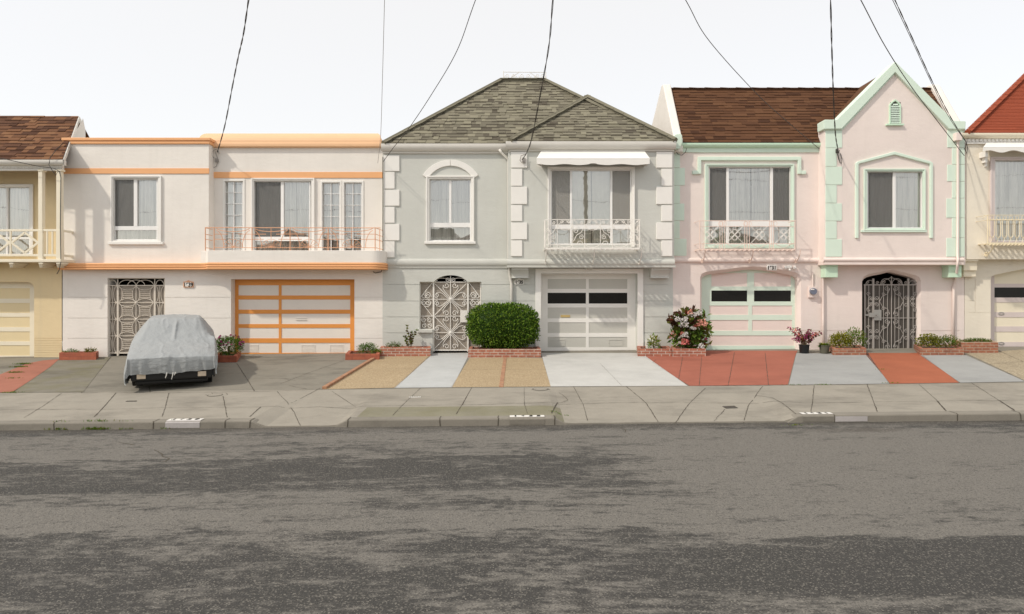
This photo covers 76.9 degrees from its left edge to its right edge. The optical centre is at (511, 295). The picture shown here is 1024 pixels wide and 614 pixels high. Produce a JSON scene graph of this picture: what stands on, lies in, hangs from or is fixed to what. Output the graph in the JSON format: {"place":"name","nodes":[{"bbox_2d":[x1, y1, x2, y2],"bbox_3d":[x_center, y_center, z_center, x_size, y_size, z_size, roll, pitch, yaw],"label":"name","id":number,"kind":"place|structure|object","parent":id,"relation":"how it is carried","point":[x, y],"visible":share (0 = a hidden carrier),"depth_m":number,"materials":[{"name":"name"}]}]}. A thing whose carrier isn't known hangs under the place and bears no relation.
{"place":"outdoors","nodes":[
{"label":"outdoors","id":0,"kind":"place"},
{"bbox_2d":[0,359,58,391],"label":"path","id":1,"kind":"structure","parent":0,"point":[32,370],"depth_m":14.15,"materials":[{"name":"red concrete"}]},
{"bbox_2d":[14,357,109,391],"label":"driveway","id":2,"kind":"structure","parent":0,"point":[68,375],"depth_m":13.76,"materials":[{"name":"concrete"}]},
{"bbox_2d":[327,356,429,388],"bbox_3d":[-2.796,1.663,14.428,1.419,0.213,4.627,0,0,0],"label":"forecourt bed","id":3,"kind":"object","parent":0,"point":[389,372],"visible":0.99,"depth_m":13.84,"materials":[{"name":"beige gravel"}]},
{"bbox_2d":[396,353,467,387],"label":"path","id":4,"kind":"structure","parent":0,"point":[438,370],"depth_m":13.93,"materials":[{"name":"white concrete"}]},
{"bbox_2d":[452,357,549,386],"bbox_3d":[-0.202,1.649,14.211,1.897,0.187,4.097,0,0,0],"label":"forecourt bed","id":5,"kind":"object","parent":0,"point":[519,372],"visible":1,"depth_m":13.68,"materials":[{"name":"beige gravel"}]},
{"bbox_2d":[0,420,1023,613],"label":"road","id":6,"kind":"structure","parent":0,"point":[919,517],"depth_m":5.57,"materials":[{"name":"grey asphalt"}]},
{"bbox_2d":[2,351,898,429],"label":"weeds","id":7,"kind":"object","parent":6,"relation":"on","point":[87,428],"visible":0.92,"depth_m":9.63,"materials":[{"name":"green plant"}]},
{"bbox_2d":[0,382,1023,427],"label":"sidewalk","id":8,"kind":"structure","parent":0,"point":[577,405],"depth_m":10.76,"materials":[{"name":"concrete"}]},
{"bbox_2d":[533,387,547,389],"bbox_3d":[0.526,1.736,11.925,0.300,0.012,0.300,0,0,0],"label":"utility cover","id":9,"kind":"object","parent":8,"relation":"on","point":[540,388],"visible":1,"depth_m":11.96,"materials":[{"name":"concrete"}]},
{"bbox_2d":[722,406,737,408],"bbox_3d":[3.539,1.827,10.460,0.200,0.044,0.140,0,0,-6],"label":"utility cover","id":10,"kind":"object","parent":8,"relation":"on","point":[728,407],"visible":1,"depth_m":10.42,"materials":[{"name":"metal"}]},
{"bbox_2d":[0,346,1023,392],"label":"forecourt","id":11,"kind":"structure","parent":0,"point":[307,371],"depth_m":14.22,"materials":[{"name":"concrete"}]},
{"bbox_2d":[59,351,98,359],"bbox_3d":[-11.176,1.583,16.652,1.187,0.228,0.496,0,0,0],"label":"brick planter","id":12,"kind":"object","parent":11,"relation":"on","point":[80,355],"visible":0.67,"depth_m":16.40,"materials":[{"name":"brick"}]},
{"bbox_2d":[60,348,79,352],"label":"weed clump","id":13,"kind":"object","parent":12,"relation":"in","point":[71,349],"visible":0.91,"depth_m":16.62,"materials":[{"name":"green plant"}]},
{"bbox_2d":[82,347,96,352],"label":"weed clump","id":14,"kind":"object","parent":12,"relation":"on","point":[90,349],"visible":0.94,"depth_m":16.62,"materials":[{"name":"green plant"}]},
{"bbox_2d":[127,368,214,385],"bbox_3d":[-7.300,1.108,13.979,1.530,1.204,3.975,0,3,-26],"label":"parked car","id":15,"kind":"object","parent":11,"relation":"on","point":[186,376],"visible":0.24,"depth_m":12.28,"materials":[{"name":"black paint"}]},
{"bbox_2d":[124,314,217,384],"bbox_3d":[-7.286,1.017,13.947,1.642,1.116,4.043,0,3,-26],"label":"car cover","id":16,"kind":"object","parent":15,"relation":"on","point":[172,344],"visible":1,"depth_m":12.74,"materials":[{"name":"fabric"}]},
{"bbox_2d":[218,352,240,362],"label":"brick planter","id":17,"kind":"object","parent":11,"relation":"on","point":[231,358],"visible":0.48,"depth_m":15.75,"materials":[{"name":"brick"}]},
{"bbox_2d":[215,334,244,355],"bbox_3d":[-7.186,1.294,16.359,0.802,0.601,0.667,0,0,0],"label":"flowering bush","id":18,"kind":"object","parent":17,"relation":"in","point":[222,341],"visible":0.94,"depth_m":16.28,"materials":[{"name":"green plant"}]},
{"bbox_2d":[322,358,374,388],"bbox_3d":[-3.478,1.672,14.390,0.080,0.304,4.493,0,0,1],"label":"brick edging","id":19,"kind":"object","parent":11,"relation":"on","point":[336,380],"visible":0.46,"depth_m":13.56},
{"bbox_2d":[345,350,379,359],"bbox_3d":[-3.790,1.550,16.459,1.020,0.188,1.022,0,0,0],"label":"brick planter","id":20,"kind":"object","parent":11,"relation":"on","point":[351,355],"visible":0.69,"depth_m":15.95,"materials":[{"name":"brick"}]},
{"bbox_2d":[356,342,377,353],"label":"planter shrub","id":21,"kind":"object","parent":20,"relation":"on","point":[367,347],"visible":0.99,"depth_m":16.39,"materials":[{"name":"green plant"}]},
{"bbox_2d":[380,346,430,356],"bbox_3d":[-2.757,1.474,16.726,1.353,0.273,0.489,0,0,0],"label":"brick planter","id":22,"kind":"object","parent":11,"relation":"on","point":[408,351],"visible":0.7,"depth_m":16.48,"materials":[{"name":"brick"}]},
{"bbox_2d":[385,340,402,347],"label":"ground plant","id":23,"kind":"object","parent":22,"relation":"in","point":[393,344],"visible":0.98,"depth_m":16.68,"materials":[{"name":"green plant"}]},
{"bbox_2d":[403,325,418,346],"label":"young shrub","id":24,"kind":"object","parent":22,"relation":"on","point":[410,339],"visible":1,"depth_m":16.72,"materials":[{"name":"green plant"}]},
{"bbox_2d":[499,357,506,386],"bbox_3d":[-0.187,1.670,14.131,0.080,0.240,3.930,0,0,0],"label":"brick edging","id":25,"kind":"object","parent":11,"relation":"on","point":[501,384],"visible":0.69,"depth_m":13.65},
{"bbox_2d":[468,346,540,357],"bbox_3d":[-0.188,1.476,16.534,1.825,0.253,0.873,0,0,0],"label":"brick planter","id":26,"kind":"object","parent":11,"relation":"on","point":[483,352],"visible":0.78,"depth_m":16.10,"materials":[{"name":"brick"}]},
{"bbox_2d":[465,301,540,348],"bbox_3d":[-0.239,0.788,16.584,1.963,1.296,1.153,0,0,0],"label":"clipped bush","id":27,"kind":"object","parent":26,"relation":"on","point":[496,325],"visible":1,"depth_m":16.25,"materials":[{"name":"green plant"}]},
{"bbox_2d":[637,346,671,355],"bbox_3d":[3.629,1.452,16.502,1.002,0.231,0.937,0,0,0],"label":"brick planter","id":28,"kind":"object","parent":11,"relation":"on","point":[660,351],"visible":0.81,"depth_m":16.03,"materials":[{"name":"brick"}]},
{"bbox_2d":[647,332,660,348],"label":"planter shrub","id":29,"kind":"object","parent":28,"relation":"in","point":[651,343],"visible":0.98,"depth_m":16.47,"materials":[{"name":"green plant"}]},
{"bbox_2d":[671,346,705,355],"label":"brick planter","id":30,"kind":"object","parent":11,"relation":"on","point":[679,351],"visible":0.52,"depth_m":15.97,"materials":[{"name":"brick"}]},
{"bbox_2d":[666,304,713,348],"bbox_3d":[4.534,0.845,16.404,1.274,1.228,0.775,0,0,0],"label":"hydrangea bush","id":31,"kind":"object","parent":30,"relation":"in","point":[680,322],"visible":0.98,"depth_m":16.30,"materials":[{"name":"multicoloured plant"}]},
{"bbox_2d":[798,344,809,353],"bbox_3d":[7.404,1.365,16.342,0.264,0.221,0.264,0,0,0],"label":"flower pot","id":32,"kind":"object","parent":11,"relation":"on","point":[803,349],"visible":1,"depth_m":16.25,"materials":[{"name":"black plastic"}]},
{"bbox_2d":[787,327,821,344],"bbox_3d":[7.421,1.049,16.354,0.811,0.484,0.349,0,0,0],"label":"azalea","id":33,"kind":"object","parent":32,"relation":"in","point":[805,337],"visible":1,"depth_m":16.32,"materials":[{"name":"pink plant"}]},
{"bbox_2d":[829,345,865,354],"bbox_3d":[8.534,1.419,16.431,0.770,0.215,1.455,0,0,21],"label":"brick planter","id":34,"kind":"object","parent":11,"relation":"on","point":[850,350],"visible":0.61,"depth_m":15.89,"materials":[{"name":"brick"}]},
{"bbox_2d":[827,331,852,347],"bbox_3d":[8.373,1.138,16.438,0.637,0.454,0.552,0,0,0],"label":"planter shrub","id":35,"kind":"object","parent":34,"relation":"in","point":[836,340],"visible":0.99,"depth_m":16.35,"materials":[{"name":"green plant"}]},
{"bbox_2d":[845,326,866,347],"bbox_3d":[8.726,1.076,16.426,0.612,0.578,0.560,0,0,0],"label":"planter shrub","id":36,"kind":"object","parent":34,"relation":"in","point":[853,334],"visible":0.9,"depth_m":16.36,"materials":[{"name":"green plant"}]},
{"bbox_2d":[914,344,963,354],"bbox_3d":[10.806,1.405,16.353,0.969,0.214,1.860,0,0,27],"label":"brick planter","id":37,"kind":"object","parent":11,"relation":"on","point":[937,350],"visible":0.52,"depth_m":15.74,"materials":[{"name":"brick"}]},
{"bbox_2d":[915,333,940,347],"bbox_3d":[10.562,1.154,16.362,0.646,0.397,0.552,0,0,0],"label":"planter shrub","id":38,"kind":"object","parent":37,"relation":"in","point":[927,338],"visible":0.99,"depth_m":16.29,"materials":[{"name":"green plant"}]},
{"bbox_2d":[937,334,963,347],"bbox_3d":[11.051,1.167,16.355,0.694,0.378,0.553,0,0,0],"label":"planter shrub","id":39,"kind":"object","parent":37,"relation":"in","point":[946,339],"visible":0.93,"depth_m":16.29,"materials":[{"name":"green plant"}]},
{"bbox_2d":[956,340,997,352],"bbox_3d":[11.904,1.331,16.516,0.809,0.309,1.470,0,0,29],"label":"brick planter","id":40,"kind":"object","parent":11,"relation":"on","point":[980,347],"visible":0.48,"depth_m":16.06,"materials":[{"name":"brick"}]},
{"bbox_2d":[959,337,991,341],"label":"ground plant","id":41,"kind":"object","parent":40,"relation":"in","point":[980,339],"visible":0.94,"depth_m":16.46,"materials":[{"name":"green plant"}]},
{"bbox_2d":[0,410,1023,430],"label":"kerb","id":42,"kind":"structure","parent":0,"point":[498,420],"depth_m":9.59,"materials":[{"name":"grey concrete"}]},
{"bbox_2d":[165,418,203,427],"bbox_3d":[-4.900,1.920,9.661,0.511,0.120,0.149,0,0,0],"label":"kerb number","id":43,"kind":"object","parent":42,"relation":"on","point":[169,423],"visible":1,"depth_m":9.59,"materials":[{"name":"white paint"}]},
{"bbox_2d":[510,415,544,424],"bbox_3d":[0.226,1.868,9.661,0.519,0.120,0.149,0,0,0],"label":"kerb number","id":44,"kind":"object","parent":42,"relation":"on","point":[532,419],"visible":1,"depth_m":9.59,"materials":[{"name":"white paint"}]},
{"bbox_2d":[799,412,833,421],"bbox_3d":[4.564,1.825,9.661,0.460,0.119,0.149,0,0,0],"label":"kerb number","id":45,"kind":"object","parent":42,"relation":"on","point":[827,417],"visible":1,"depth_m":9.59,"materials":[{"name":"white paint"}]},
{"bbox_2d":[0,0,1023,139],"label":"sky","id":46,"kind":"structure","parent":0,"point":[128,68],"materials":[{"name":"white"}]},
{"bbox_2d":[541,353,686,385],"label":"driveway","id":47,"kind":"structure","parent":0,"point":[598,369],"depth_m":13.89,"materials":[{"name":"grey paint"}]},
{"bbox_2d":[646,351,796,385],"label":"driveway","id":48,"kind":"structure","parent":0,"point":[710,368],"depth_m":14.20,"materials":[{"name":"red paint"}]},
{"bbox_2d":[789,353,888,384],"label":"concrete paving","id":49,"kind":"object","parent":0,"point":[816,368],"visible":1,"depth_m":13.65,"materials":[{"name":"blue paint"}]},
{"bbox_2d":[819,345,829,353],"bbox_3d":[7.874,1.368,16.255,0.263,0.212,0.262,0,0,0],"label":"flower pot","id":50,"kind":"object","parent":49,"relation":"on","point":[824,349],"visible":0.98,"depth_m":16.16,"materials":[{"name":"ceramic"}]},
{"bbox_2d":[817,338,831,346],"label":"potted plant","id":51,"kind":"object","parent":50,"relation":"in","point":[820,344],"visible":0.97,"depth_m":16.20,"materials":[{"name":"green plant"}]},
{"bbox_2d":[866,353,958,383],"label":"path","id":52,"kind":"structure","parent":0,"point":[907,367],"depth_m":13.71,"materials":[{"name":"red concrete"}]},
{"bbox_2d":[921,355,1022,382],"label":"concrete paving","id":53,"kind":"object","parent":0,"point":[962,368],"visible":1,"depth_m":13.59,"materials":[{"name":"blue paint"}]},
{"bbox_2d":[967,349,1023,379],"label":"driveway","id":54,"kind":"structure","parent":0,"point":[1011,362],"depth_m":14.82,"materials":[{"name":"beige concrete"}]},
{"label":"ground","id":55,"kind":"structure","parent":0,"visible":0},
{"bbox_2d":[0,116,89,356],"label":"yellow house","id":56,"kind":"structure","parent":55,"relation":"on","point":[34,151],"depth_m":17.17,"materials":[{"name":"paint"}]},
{"bbox_2d":[0,187,29,253],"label":"window","id":57,"kind":"structure","parent":56,"relation":"in","point":[14,201],"depth_m":17.45,"materials":[{"name":"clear glass"}]},
{"bbox_2d":[0,282,33,356],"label":"garage door","id":58,"kind":"structure","parent":56,"relation":"in","point":[16,298],"depth_m":17.21,"materials":[{"name":"beige paint"}]},
{"bbox_2d":[58,133,387,356],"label":"white house","id":59,"kind":"structure","parent":55,"relation":"on","point":[268,243],"depth_m":17.09,"materials":[{"name":"paint"}]},
{"bbox_2d":[108,178,163,244],"bbox_3d":[-9.902,-2.209,17.065,1.450,1.758,0.249,0,0,0],"label":"window","id":60,"kind":"structure","parent":59,"relation":"in","point":[135,199],"depth_m":17.14,"materials":[{"name":"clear glass"}]},
{"bbox_2d":[183,280,193,286],"bbox_3d":[-8.524,-0.296,16.980,0.262,0.188,0.038,0,0,0],"label":"house number sign","id":61,"kind":"object","parent":59,"relation":"attached to","point":[188,283],"visible":1,"depth_m":16.96,"materials":[{"name":"white metal"}]},
{"bbox_2d":[217,1,248,151],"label":"overhead cable","id":62,"kind":"object","parent":59,"relation":"attached to","point":[235,72],"visible":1,"depth_m":14.16,"materials":[{"name":"black rubber"}]},
{"bbox_2d":[225,181,242,249],"bbox_3d":[-7.478,-2.091,17.401,0.503,1.950,0.142,0,0,0],"label":"window","id":63,"kind":"structure","parent":59,"relation":"in","point":[230,192],"depth_m":17.44,"materials":[{"name":"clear glass"}]},
{"bbox_2d":[254,181,310,249],"bbox_3d":[-6.177,-2.099,17.411,1.548,1.965,0.161,0,0,0],"label":"window","id":64,"kind":"structure","parent":59,"relation":"in","point":[274,201],"depth_m":17.44,"materials":[{"name":"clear glass"}]},
{"bbox_2d":[235,279,354,353],"bbox_3d":[-5.814,0.620,17.259,3.212,2.093,0.019,0,0,0],"label":"garage door","id":65,"kind":"structure","parent":59,"relation":"in","point":[273,316],"depth_m":17.26,"materials":[{"name":"orange paint"}]},
{"bbox_2d":[322,183,339,249],"bbox_3d":[-4.868,-2.072,17.405,0.499,1.911,0.149,0,0,0],"label":"window","id":66,"kind":"structure","parent":59,"relation":"in","point":[327,205],"depth_m":17.44,"materials":[{"name":"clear glass"}]},
{"bbox_2d":[344,183,361,249],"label":"window","id":67,"kind":"structure","parent":59,"relation":"in","point":[349,205],"depth_m":17.43,"materials":[{"name":"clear glass"}]},
{"bbox_2d":[378,0,384,157],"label":"overhead cable","id":68,"kind":"object","parent":59,"relation":"attached to","point":[382,74],"visible":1,"depth_m":13.36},
{"bbox_2d":[383,0,475,161],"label":"overhead cable","id":69,"kind":"object","parent":59,"relation":"attached to","point":[437,84],"visible":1,"depth_m":13.25,"materials":[{"name":"black rubber"}]},
{"bbox_2d":[381,71,677,353],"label":"grey house","id":70,"kind":"structure","parent":55,"relation":"on","point":[569,218],"depth_m":17.00,"materials":[{"name":"paint"}]},
{"bbox_2d":[424,179,475,243],"bbox_3d":[-1.628,-2.212,17.051,1.344,1.736,0.242,0,0,0],"label":"window","id":71,"kind":"structure","parent":70,"relation":"in","point":[450,199],"depth_m":17.15,"materials":[{"name":"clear glass"}]},
{"bbox_2d":[515,278,523,284],"bbox_3d":[0.187,-0.363,16.980,0.240,0.173,0.038,0,0,0],"label":"house number sign","id":72,"kind":"object","parent":70,"relation":"attached to","point":[518,281],"visible":1,"depth_m":16.96,"materials":[{"name":"white metal"}]},
{"bbox_2d":[522,0,553,159],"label":"overhead cable","id":73,"kind":"object","parent":70,"relation":"attached to","point":[543,75],"visible":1,"depth_m":12.60,"materials":[{"name":"black rubber"}]},
{"bbox_2d":[541,274,635,350],"bbox_3d":[2.076,0.477,17.308,2.595,2.145,0.022,0,0,0],"label":"garage door","id":74,"kind":"structure","parent":70,"relation":"in","point":[579,312],"depth_m":17.31,"materials":[{"name":"white paint"}]},
{"bbox_2d":[551,170,630,243],"bbox_3d":[2.043,-2.278,16.743,2.118,1.965,0.125,0,0,0],"label":"window","id":75,"kind":"structure","parent":70,"relation":"in","point":[570,189],"depth_m":16.80,"materials":[{"name":"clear glass"}]},
{"bbox_2d":[652,62,965,349],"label":"pink house","id":76,"kind":"structure","parent":55,"relation":"on","point":[863,229],"depth_m":17.00,"materials":[{"name":"paint"}]},
{"bbox_2d":[701,270,794,349],"bbox_3d":[6.382,0.376,17.232,2.705,2.241,0.024,0,0,0],"label":"garage door","id":77,"kind":"structure","parent":76,"relation":"in","point":[748,309],"depth_m":17.23,"materials":[{"name":"pink paint"}]},
{"bbox_2d":[709,167,789,242],"bbox_3d":[6.277,-2.359,17.108,2.191,2.074,0.155,0,0,0],"label":"window","id":78,"kind":"structure","parent":76,"relation":"in","point":[729,187],"depth_m":17.15,"materials":[{"name":"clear glass"}]},
{"bbox_2d":[685,0,818,148],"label":"overhead cable","id":79,"kind":"object","parent":76,"relation":"attached to","point":[739,75],"visible":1,"depth_m":13.53,"materials":[{"name":"black rubber"}]},
{"bbox_2d":[766,265,776,269],"bbox_3d":[6.839,-0.722,16.980,0.262,0.142,0.038,0,0,0],"label":"house number sign","id":80,"kind":"object","parent":76,"relation":"attached to","point":[771,267],"visible":1,"depth_m":16.97,"materials":[{"name":"white metal"}]},
{"bbox_2d":[784,265,796,270],"bbox_3d":[7.309,-0.703,16.945,0.339,0.150,0.110,0,0,0],"label":"floodlight","id":81,"kind":"object","parent":76,"relation":"attached to","point":[788,266],"visible":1,"depth_m":16.93,"materials":[{"name":"white paint"}]},
{"bbox_2d":[830,0,838,151],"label":"overhead cable","id":82,"kind":"object","parent":76,"relation":"attached to","point":[832,73],"visible":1,"depth_m":12.63,"materials":[{"name":"black rubber"}]},
{"bbox_2d":[861,172,926,231],"bbox_3d":[9.843,-2.413,16.710,1.684,1.590,0.219,0,0,0],"label":"window","id":83,"kind":"structure","parent":76,"relation":"in","point":[894,199],"depth_m":16.79,"materials":[{"name":"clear glass"}]},
{"bbox_2d":[860,0,964,155],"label":"overhead cable","id":84,"kind":"object","parent":76,"relation":"attached to","point":[905,77],"visible":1,"depth_m":13.56,"materials":[{"name":"black rubber"}]},
{"bbox_2d":[961,74,1023,346],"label":"cream house","id":85,"kind":"structure","parent":55,"relation":"on","point":[992,271],"depth_m":16.85,"materials":[{"name":"paint"}]},
{"bbox_2d":[892,0,962,137],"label":"overhead cable","id":86,"kind":"object","parent":85,"relation":"attached to","point":[923,65],"visible":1,"depth_m":13.40,"materials":[{"name":"black rubber"}]},
{"bbox_2d":[894,0,966,142],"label":"overhead cable","id":87,"kind":"object","parent":85,"relation":"attached to","point":[926,68],"visible":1,"depth_m":13.39,"materials":[{"name":"black rubber"}]},
{"bbox_2d":[991,269,1023,346],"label":"garage door","id":88,"kind":"structure","parent":85,"relation":"in","point":[1007,289],"depth_m":17.21,"materials":[{"name":"beige paint"}]},
{"bbox_2d":[995,160,1023,240],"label":"window","id":89,"kind":"structure","parent":85,"relation":"in","point":[1009,174],"depth_m":16.85,"materials":[{"name":"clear glass"}]}
]}

